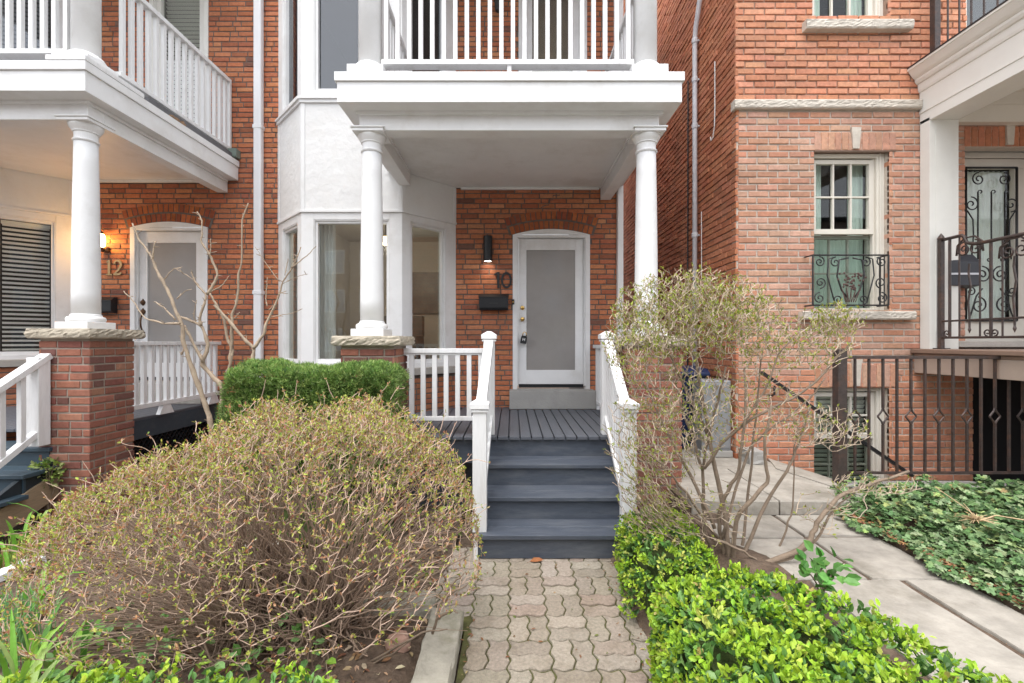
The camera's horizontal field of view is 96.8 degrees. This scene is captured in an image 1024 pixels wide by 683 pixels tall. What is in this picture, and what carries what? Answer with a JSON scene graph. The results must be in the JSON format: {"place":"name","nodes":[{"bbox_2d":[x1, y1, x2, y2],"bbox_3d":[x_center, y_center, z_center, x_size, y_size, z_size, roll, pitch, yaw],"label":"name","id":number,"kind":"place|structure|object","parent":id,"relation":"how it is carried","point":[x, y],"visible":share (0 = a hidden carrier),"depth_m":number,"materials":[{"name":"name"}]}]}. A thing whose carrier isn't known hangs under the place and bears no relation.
{"place":"outdoors","nodes":[
{"label":"outdoors","id":0,"kind":"place"},
{"bbox_2d":[0,465,465,682],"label":"garden soil","id":1,"kind":"structure","parent":0,"point":[408,661],"depth_m":2.64,"materials":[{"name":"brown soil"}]},
{"bbox_2d":[0,540,20,567],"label":"strap leaf plant","id":2,"kind":"object","parent":1,"relation":"on","point":[1,561],"visible":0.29,"depth_m":3.29,"materials":[{"name":"green plant"}]},
{"bbox_2d":[0,511,33,568],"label":"strap leaf plant","id":3,"kind":"object","parent":1,"relation":"on","point":[6,555],"visible":0.41,"depth_m":3.22,"materials":[{"name":"green plant"}]},
{"bbox_2d":[0,555,46,581],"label":"edging board","id":4,"kind":"object","parent":1,"relation":"on","point":[4,570],"visible":0.34,"depth_m":3.15,"materials":[{"name":"white wood"}]},
{"bbox_2d":[0,535,54,567],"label":"grassy clump","id":5,"kind":"object","parent":1,"relation":"on","point":[10,559],"visible":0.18,"depth_m":3.26,"materials":[{"name":"green plant"}]},
{"bbox_2d":[2,499,65,554],"bbox_3d":[-3.626,1.417,3.456,0.382,0.449,0.422,0,0,25],"label":"strap leaf plant","id":6,"kind":"object","parent":1,"relation":"on","point":[46,511],"visible":0.21,"depth_m":3.44,"materials":[{"name":"green plant"}]},
{"bbox_2d":[4,597,67,677],"bbox_3d":[-2.284,1.442,2.254,0.223,0.413,0.323,0,0,10],"label":"strap leaf plant","id":7,"kind":"object","parent":1,"relation":"on","point":[44,634],"visible":0.34,"depth_m":2.19,"materials":[{"name":"green plant"}]},
{"bbox_2d":[0,572,72,676],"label":"grassy clump","id":8,"kind":"object","parent":1,"relation":"on","point":[20,636],"visible":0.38,"depth_m":2.36,"materials":[{"name":"green plant"}]},
{"bbox_2d":[27,456,66,520],"bbox_3d":[-4.071,1.321,3.973,0.319,0.639,0.232,0,0,0],"label":"shrub","id":9,"kind":"object","parent":1,"relation":"on","point":[45,462],"visible":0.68,"depth_m":3.96,"materials":[{"name":"green plant"}]},
{"bbox_2d":[4,560,91,620],"bbox_3d":[-2.886,1.483,2.785,0.311,0.367,0.411,0,0,36],"label":"strap leaf plant","id":10,"kind":"object","parent":1,"relation":"on","point":[42,592],"visible":0.3,"depth_m":2.72,"materials":[{"name":"green plant"}]},
{"bbox_2d":[0,605,99,682],"bbox_3d":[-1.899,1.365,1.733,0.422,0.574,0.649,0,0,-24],"label":"strap leaf plant","id":11,"kind":"object","parent":1,"relation":"on","point":[12,658],"visible":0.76,"depth_m":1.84,"materials":[{"name":"green plant"}]},
{"bbox_2d":[45,609,119,681],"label":"strap leaf plant","id":12,"kind":"object","parent":1,"relation":"on","point":[83,652],"visible":0.44,"depth_m":2.26,"materials":[{"name":"green plant"}]},
{"bbox_2d":[0,655,337,682],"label":"leafy hedge","id":13,"kind":"object","parent":1,"relation":"on","point":[109,675],"visible":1,"depth_m":1.50,"materials":[{"name":"green plant"}]},
{"bbox_2d":[32,603,338,682],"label":"ground cover","id":14,"kind":"object","parent":1,"relation":"on","point":[281,650],"visible":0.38,"depth_m":2.24,"materials":[{"name":"green plant"}]},
{"bbox_2d":[124,203,315,444],"bbox_3d":[-2.643,-0.171,4.217,1.658,2.281,0.305,0,0,-7],"label":"bare tree","id":15,"kind":"object","parent":1,"relation":"on","point":[205,368],"visible":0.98,"depth_m":4.19,"materials":[{"name":"brown plant"}]},
{"bbox_2d":[0,378,489,682],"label":"twiggy bush","id":16,"kind":"object","parent":1,"relation":"on","point":[240,618],"visible":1,"depth_m":2.25,"materials":[{"name":"brown plant"}]},
{"bbox_2d":[213,356,411,546],"bbox_3d":[-1.607,0.888,3.755,1.503,1.544,0.610,0,0,0],"label":"yew hedge","id":17,"kind":"object","parent":1,"relation":"on","point":[343,379],"visible":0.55,"depth_m":3.59,"materials":[{"name":"green plant"}]},
{"bbox_2d":[357,590,435,618],"bbox_3d":[-0.732,1.627,2.781,0.517,0.113,0.190,0,0,-3],"label":"kerb stone","id":18,"kind":"object","parent":1,"relation":"on","point":[421,612],"visible":0.24,"depth_m":2.72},
{"bbox_2d":[385,630,410,652],"bbox_3d":[-0.606,1.597,2.424,0.142,0.090,0.110,0,0,0],"label":"rock","id":19,"kind":"object","parent":1,"relation":"on","point":[401,638],"visible":0.75,"depth_m":2.39,"materials":[{"name":"stone"}]},
{"bbox_2d":[338,547,652,682],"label":"paver path","id":20,"kind":"structure","parent":0,"point":[527,655],"depth_m":2.68,"materials":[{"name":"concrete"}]},
{"bbox_2d":[529,557,542,561],"bbox_3d":[0.185,1.643,3.421,0.109,0.022,0.042,0,0,0],"label":"fallen leaf","id":21,"kind":"object","parent":20,"relation":"on","point":[535,559],"visible":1,"depth_m":3.43,"materials":[{"name":"orange plant"}]},
{"bbox_2d":[460,559,647,679],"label":"leaf litter","id":22,"kind":"object","parent":20,"relation":"on","point":[514,616],"visible":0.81,"depth_m":2.62,"materials":[{"name":"brown plant"}]},
{"bbox_2d":[147,380,863,682],"bbox_3d":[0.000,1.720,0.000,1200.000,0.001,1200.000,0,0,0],"label":"ground","id":23,"kind":"structure","parent":0,"point":[464,541],"depth_m":4.16,"materials":[{"name":"soil"}]},
{"bbox_2d":[0,0,238,524],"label":"porch","id":24,"kind":"object","parent":23,"relation":"on","point":[81,115],"visible":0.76,"depth_m":4.30,"materials":[{"name":"brick"}]},
{"bbox_2d":[0,441,59,535],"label":"porch steps","id":25,"kind":"structure","parent":24,"relation":"attached to","point":[21,483],"depth_m":3.83,"materials":[{"name":"teal paint"}]},
{"bbox_2d":[0,353,52,468],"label":"stair railing","id":26,"kind":"object","parent":25,"relation":"on","point":[30,378],"visible":1,"depth_m":3.93,"materials":[{"name":"white wood"}]},
{"bbox_2d":[133,342,220,414],"bbox_3d":[-4.003,0.414,5.375,0.085,0.828,1.650,0,0,0],"label":"porch railing","id":27,"kind":"object","parent":24,"relation":"attached to","point":[164,404],"visible":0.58,"depth_m":5.26,"materials":[{"name":"white wood"}]},
{"bbox_2d":[0,0,252,461],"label":"brick house","id":28,"kind":"structure","parent":23,"relation":"on","point":[35,246],"depth_m":6.25,"materials":[{"name":"red brick"}]},
{"bbox_2d":[2,0,62,48],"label":"window","id":29,"kind":"structure","parent":28,"relation":"in","point":[15,1],"depth_m":6.11,"materials":[{"name":"white paint"}]},
{"bbox_2d":[0,207,71,359],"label":"window","id":30,"kind":"structure","parent":28,"relation":"in","point":[60,227],"depth_m":6.09,"materials":[{"name":"white paint"}]},
{"bbox_2d":[101,231,109,251],"bbox_3d":[-5.564,-1.360,6.180,0.124,0.300,0.204,0,0,0],"label":"wall lantern","id":31,"kind":"object","parent":28,"relation":"attached to","point":[103,247],"depth_m":6.15,"materials":[{"name":"white"}]},
{"bbox_2d":[101,297,117,312],"bbox_3d":[-5.624,-0.497,6.181,0.445,0.215,0.118,0,0,0],"label":"mailbox","id":32,"kind":"object","parent":28,"relation":"attached to","point":[108,304],"visible":0.51,"depth_m":6.13,"materials":[{"name":"black metal"}]},
{"bbox_2d":[106,260,122,274],"bbox_3d":[-5.455,-1.014,6.239,0.218,0.215,0.015,0,0,0],"label":"house number","id":33,"kind":"object","parent":28,"relation":"attached to","point":[118,269],"visible":1,"depth_m":6.23,"materials":[{"name":"gold metal"}]},
{"bbox_2d":[139,232,202,379],"bbox_3d":[-4.710,-0.492,6.288,0.892,2.060,0.124,0,0,0],"label":"door","id":34,"kind":"structure","parent":28,"relation":"in","point":[184,250],"depth_m":6.32,"materials":[{"name":"white paint"}]},
{"bbox_2d":[149,0,208,125],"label":"window","id":35,"kind":"structure","parent":28,"relation":"in","point":[200,34],"depth_m":6.39,"materials":[{"name":"beige paint"}]},
{"bbox_2d":[228,148,240,159],"bbox_3d":[-3.781,-2.554,6.191,0.116,0.116,0.110,0,0,0],"label":"junction box","id":36,"kind":"object","parent":28,"relation":"attached to","point":[236,153],"visible":0.81,"depth_m":6.15,"materials":[{"name":"grey metal"}]},
{"bbox_2d":[252,0,622,412],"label":"brick house","id":37,"kind":"structure","parent":23,"relation":"on","point":[557,255],"depth_m":6.25,"materials":[{"name":"red brick"}]},
{"bbox_2d":[278,213,300,363],"bbox_3d":[-2.882,-0.634,5.982,0.110,1.936,0.845,0,0,-45],"label":"window","id":38,"kind":"structure","parent":37,"relation":"in","point":[292,225],"depth_m":6.14,"materials":[{"name":"white paint"}]},
{"bbox_2d":[278,0,300,115],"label":"window","id":39,"kind":"structure","parent":37,"relation":"in","point":[283,5],"depth_m":6.14,"materials":[{"name":"white paint"}]},
{"bbox_2d":[301,213,401,365],"bbox_3d":[-1.991,-0.634,5.695,1.251,1.936,0.110,0,0,0],"label":"window","id":40,"kind":"structure","parent":37,"relation":"in","point":[310,222],"depth_m":5.65,"materials":[{"name":"white paint"}]},
{"bbox_2d":[301,0,401,95],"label":"window","id":41,"kind":"structure","parent":37,"relation":"in","point":[310,9],"depth_m":5.65,"materials":[{"name":"white paint"}]},
{"bbox_2d":[383,225,386,244],"bbox_3d":[-1.945,-1.696,7.000,0.220,0.389,0.220,0,0,0],"label":"pendant lamp","id":42,"kind":"object","parent":37,"relation":"hanging from","point":[385,240],"visible":0.46,"depth_m":6.95,"materials":[{"name":"white"}]},
{"bbox_2d":[402,213,455,367],"bbox_3d":[-1.099,-0.634,5.982,0.110,1.936,0.845,0,0,45],"label":"window","id":43,"kind":"structure","parent":37,"relation":"in","point":[447,232],"depth_m":6.12,"materials":[{"name":"white paint"}]},
{"bbox_2d":[402,0,455,71],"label":"window","id":44,"kind":"structure","parent":37,"relation":"in","point":[449,3],"depth_m":6.15,"materials":[{"name":"white paint"}]},
{"bbox_2d":[483,235,491,261],"bbox_3d":[-0.327,-1.257,6.178,0.122,0.347,0.148,0,0,0],"label":"wall lamp","id":45,"kind":"object","parent":37,"relation":"attached to","point":[487,248],"visible":1,"depth_m":6.11,"materials":[{"name":"black metal"}]},
{"bbox_2d":[478,294,508,309],"bbox_3d":[-0.249,-0.537,6.184,0.408,0.222,0.112,0,0,0],"label":"mailbox","id":46,"kind":"object","parent":37,"relation":"attached to","point":[493,301],"visible":1,"depth_m":6.13,"materials":[{"name":"black metal"}]},
{"bbox_2d":[494,0,498,12],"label":"wall lantern","id":47,"kind":"object","parent":37,"relation":"attached to","point":[496,2],"depth_m":6.13,"materials":[{"name":"black metal"}]},
{"bbox_2d":[494,272,511,287],"bbox_3d":[-0.126,-0.841,6.240,0.246,0.224,0.014,0,0,0],"label":"house number","id":48,"kind":"object","parent":37,"relation":"attached to","point":[498,279],"visible":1,"depth_m":6.23,"materials":[{"name":"black metal"}]},
{"bbox_2d":[519,239,582,387],"bbox_3d":[0.540,-0.392,6.289,0.892,2.060,0.122,0,0,0],"label":"door","id":49,"kind":"structure","parent":37,"relation":"in","point":[550,270],"depth_m":6.32,"materials":[{"name":"white paint"}]},
{"bbox_2d":[520,332,526,343],"bbox_3d":[0.159,-0.050,6.225,0.095,0.171,0.041,0,0,0],"label":"lock box","id":50,"kind":"object","parent":49,"relation":"hanging from","point":[523,340],"visible":1,"depth_m":6.21,"materials":[{"name":"black metal"}]},
{"bbox_2d":[519,0,586,71],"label":"door","id":51,"kind":"structure","parent":37,"relation":"in","point":[576,3],"depth_m":6.28,"materials":[{"name":"white paint"}]},
{"bbox_2d":[411,607,463,682],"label":"kerb stone","id":52,"kind":"object","parent":23,"relation":"on","point":[438,658],"visible":0.94,"depth_m":2.30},
{"bbox_2d":[330,0,691,528],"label":"porch","id":53,"kind":"object","parent":23,"relation":"on","point":[604,132],"visible":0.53,"depth_m":4.21,"materials":[{"name":"wood"}]},
{"bbox_2d":[403,348,482,420],"bbox_3d":[-0.692,0.417,4.423,0.828,0.699,0.075,0,0,0],"label":"porch railing","id":54,"kind":"object","parent":53,"relation":"attached to","point":[435,352],"visible":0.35,"depth_m":4.40,"materials":[{"name":"white wood"}]},
{"bbox_2d":[474,440,620,559],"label":"porch steps","id":55,"kind":"structure","parent":53,"relation":"attached to","point":[551,498],"depth_m":3.77,"materials":[{"name":"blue wood"}]},
{"bbox_2d":[470,331,496,532],"bbox_3d":[-0.236,0.685,3.990,0.152,1.570,1.033,0,0,2],"label":"stair railing","id":56,"kind":"object","parent":55,"relation":"on","point":[482,406],"visible":1,"depth_m":3.50,"materials":[{"name":"white wood"}]},
{"bbox_2d":[598,331,639,526],"bbox_3d":[0.915,0.685,3.990,0.151,1.570,1.031,0,0,1],"label":"stair railing","id":57,"kind":"object","parent":55,"relation":"on","point":[611,386],"visible":0.64,"depth_m":3.89,"materials":[{"name":"white wood"}]},
{"bbox_2d":[593,345,617,409],"bbox_3d":[1.140,0.471,5.380,0.080,0.853,1.640,0,0,0],"label":"porch railing","id":58,"kind":"object","parent":53,"relation":"attached to","point":[597,347],"visible":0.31,"depth_m":5.96,"materials":[{"name":"white wood"}]},
{"bbox_2d":[623,0,1023,481],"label":"brick house","id":59,"kind":"structure","parent":23,"relation":"on","point":[812,147],"depth_m":4.91,"materials":[{"name":"brick"}]},
{"bbox_2d":[687,81,688,364],"bbox_3d":[2.391,-1.540,6.190,0.018,4.000,0.038,0,0,0],"label":"cable","id":60,"kind":"object","parent":59,"relation":"attached to","point":[687,175],"visible":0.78,"depth_m":6.18,"materials":[{"name":"black metal"}]},
{"bbox_2d":[692,0,701,365],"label":"conduit pipe","id":61,"kind":"object","parent":59,"relation":"attached to","point":[695,80],"visible":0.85,"depth_m":5.83,"materials":[{"name":"metal"}]},
{"bbox_2d":[701,211,701,278],"bbox_3d":[2.389,-1.215,5.735,0.011,0.850,0.020,0,0,0],"label":"wire","id":62,"kind":"object","parent":59,"relation":"attached to","point":[701,243],"visible":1,"depth_m":5.73,"materials":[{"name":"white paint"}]},
{"bbox_2d":[710,61,714,140],"bbox_3d":[2.389,-2.852,5.417,0.012,0.895,0.127,0,0,0],"label":"wire","id":63,"kind":"object","parent":59,"relation":"attached to","point":[714,103],"visible":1,"depth_m":5.36,"materials":[{"name":"white paint"}]},
{"bbox_2d":[761,371,914,476],"bbox_3d":[3.427,0.872,4.836,1.604,1.116,0.118,0,0,0],"label":"handrail","id":64,"kind":"object","parent":59,"relation":"attached to","point":[863,442],"visible":0.74,"depth_m":4.78,"materials":[{"name":"black metal"}]},
{"bbox_2d":[804,254,889,306],"bbox_3d":[3.551,-0.643,4.834,0.810,0.544,0.172,0,0,0],"label":"window guard","id":65,"kind":"object","parent":59,"relation":"attached to","point":[887,295],"visible":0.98,"depth_m":4.76,"materials":[{"name":"black metal"}]},
{"bbox_2d":[812,0,882,16],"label":"window","id":66,"kind":"structure","parent":59,"relation":"in","point":[853,7],"depth_m":5.01,"materials":[{"name":"beige paint"}]},
{"bbox_2d":[814,153,883,310],"bbox_3d":[3.662,-1.195,5.066,0.810,1.723,0.222,0,0,0],"label":"window","id":67,"kind":"structure","parent":59,"relation":"in","point":[852,243],"depth_m":5.04,"materials":[{"name":"beige paint"}]},
{"bbox_2d":[814,387,883,480],"bbox_3d":[3.662,1.077,5.045,0.810,1.166,0.180,0,0,0],"label":"window","id":68,"kind":"structure","parent":59,"relation":"in","point":[822,393],"depth_m":5.03,"materials":[{"name":"beige paint"}]},
{"bbox_2d":[907,0,1023,380],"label":"porch","id":69,"kind":"object","parent":59,"relation":"attached to","point":[972,73],"visible":0.89,"depth_m":4.71,"materials":[{"name":"beige paint"}]},
{"bbox_2d":[930,0,998,51],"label":"iron railing","id":70,"kind":"object","parent":69,"relation":"on","point":[935,23],"visible":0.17,"depth_m":4.78,"materials":[{"name":"brown metal"}]},
{"bbox_2d":[933,232,1023,348],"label":"iron railing","id":71,"kind":"object","parent":69,"relation":"on","point":[941,320],"visible":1,"depth_m":4.45,"materials":[{"name":"black metal"}]},
{"bbox_2d":[952,255,981,288],"bbox_3d":[4.749,-0.751,4.821,0.323,0.364,0.135,0,0,0],"label":"mailbox","id":72,"kind":"object","parent":59,"relation":"attached to","point":[972,260],"visible":0.38,"depth_m":4.76,"materials":[{"name":"grey metal"}]},
{"bbox_2d":[964,167,1023,340],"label":"door","id":73,"kind":"structure","parent":59,"relation":"in","point":[985,203],"depth_m":5.19,"materials":[{"name":"beige paint"}]},
{"bbox_2d":[972,377,1023,481],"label":"basement door","id":74,"kind":"structure","parent":59,"relation":"in","point":[987,382],"depth_m":5.45,"materials":[{"name":"black metal"}]},
{"bbox_2d":[847,481,1021,494],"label":"stone kerb","id":75,"kind":"structure","parent":23,"relation":"on","point":[885,482],"depth_m":4.09,"materials":[{"name":"concrete"}]},
{"bbox_2d":[610,513,895,664],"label":"planting soil","id":76,"kind":"structure","parent":0,"point":[754,565],"depth_m":2.81,"materials":[{"name":"brown soil"}]},
{"bbox_2d":[612,506,719,619],"bbox_3d":[0.974,1.394,2.943,0.677,0.541,0.866,0,0,0],"label":"leafy hedge","id":77,"kind":"object","parent":76,"relation":"on","point":[641,567],"visible":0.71,"depth_m":2.71,"materials":[{"name":"green plant"}]},
{"bbox_2d":[601,262,921,562],"bbox_3d":[1.552,0.545,2.957,2.004,2.091,0.730,0,0,0],"label":"budding shrub","id":78,"kind":"object","parent":76,"relation":"on","point":[731,548],"visible":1,"depth_m":2.86,"materials":[{"name":"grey plant"}]},
{"bbox_2d":[793,540,861,614],"bbox_3d":[1.514,1.176,2.188,0.271,0.409,0.264,0,0,37],"label":"sapling","id":79,"kind":"object","parent":76,"relation":"on","point":[820,563],"visible":0.78,"depth_m":2.19,"materials":[{"name":"green plant"}]},
{"bbox_2d":[643,560,1022,682],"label":"leafy hedge","id":80,"kind":"object","parent":76,"relation":"on","point":[739,635],"visible":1,"depth_m":1.77,"materials":[{"name":"green plant"}]},
{"bbox_2d":[669,488,1023,680],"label":"path bed","id":81,"kind":"object","parent":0,"point":[892,653],"visible":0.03,"depth_m":2.46,"materials":[{"name":"soil"}]},
{"bbox_2d":[676,448,870,514],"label":"flagstone path","id":82,"kind":"structure","parent":81,"relation":"on","point":[806,482],"depth_m":3.91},
{"bbox_2d":[681,365,709,447],"bbox_3d":[2.060,0.780,5.514,0.440,0.960,0.588,0,0,0],"label":"wheelie bin","id":83,"kind":"object","parent":82,"relation":"on","point":[704,372],"visible":0.18,"depth_m":5.28,"materials":[{"name":"blue plastic"}]},
{"bbox_2d":[690,379,732,456],"bbox_3d":[2.225,0.842,5.090,0.350,0.833,0.300,0,0,0],"label":"utility box","id":84,"kind":"object","parent":82,"relation":"on","point":[726,450],"visible":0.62,"depth_m":4.95,"materials":[{"name":"grey metal"}]},
{"bbox_2d":[704,384,729,447],"bbox_3d":[2.230,0.810,4.956,0.280,0.700,0.008,0,0,0],"label":"door panel","id":85,"kind":"structure","parent":84,"relation":"in","point":[725,415],"depth_m":4.95,"materials":[{"name":"grey metal"}]},
{"bbox_2d":[738,447,763,463],"bbox_3d":[2.515,1.196,4.766,0.183,0.136,0.221,0,0,0],"label":"concrete block","id":86,"kind":"object","parent":82,"relation":"on","point":[758,457],"depth_m":4.66,"materials":[{"name":"grey concrete"}]},
{"bbox_2d":[832,349,1023,483],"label":"iron fence","id":87,"kind":"object","parent":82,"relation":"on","point":[839,397],"visible":0.91,"depth_m":4.03,"materials":[{"name":"brown metal"}]},
{"bbox_2d":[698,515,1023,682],"bbox_3d":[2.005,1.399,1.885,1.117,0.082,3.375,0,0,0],"label":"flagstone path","id":88,"kind":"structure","parent":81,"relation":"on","point":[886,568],"depth_m":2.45,"materials":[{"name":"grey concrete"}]},
{"bbox_2d":[837,495,1023,614],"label":"planting bed","id":89,"kind":"object","parent":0,"point":[968,561],"depth_m":2.95,"materials":[{"name":"soil"}]},
{"bbox_2d":[829,474,1023,608],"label":"ivy","id":90,"kind":"object","parent":89,"relation":"on","point":[992,496],"visible":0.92,"depth_m":3.09,"materials":[{"name":"green plant"}]},
{"bbox_2d":[935,487,1023,523],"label":"dry twig","id":91,"kind":"object","parent":90,"relation":"on","point":[975,518],"visible":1,"depth_m":2.96,"materials":[{"name":"brown wood"}]},
{"bbox_2d":[834,508,1023,606],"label":"leaf litter","id":92,"kind":"object","parent":89,"relation":"on","point":[940,560],"visible":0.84,"depth_m":2.77,"materials":[{"name":"brown plant"}]}
]}

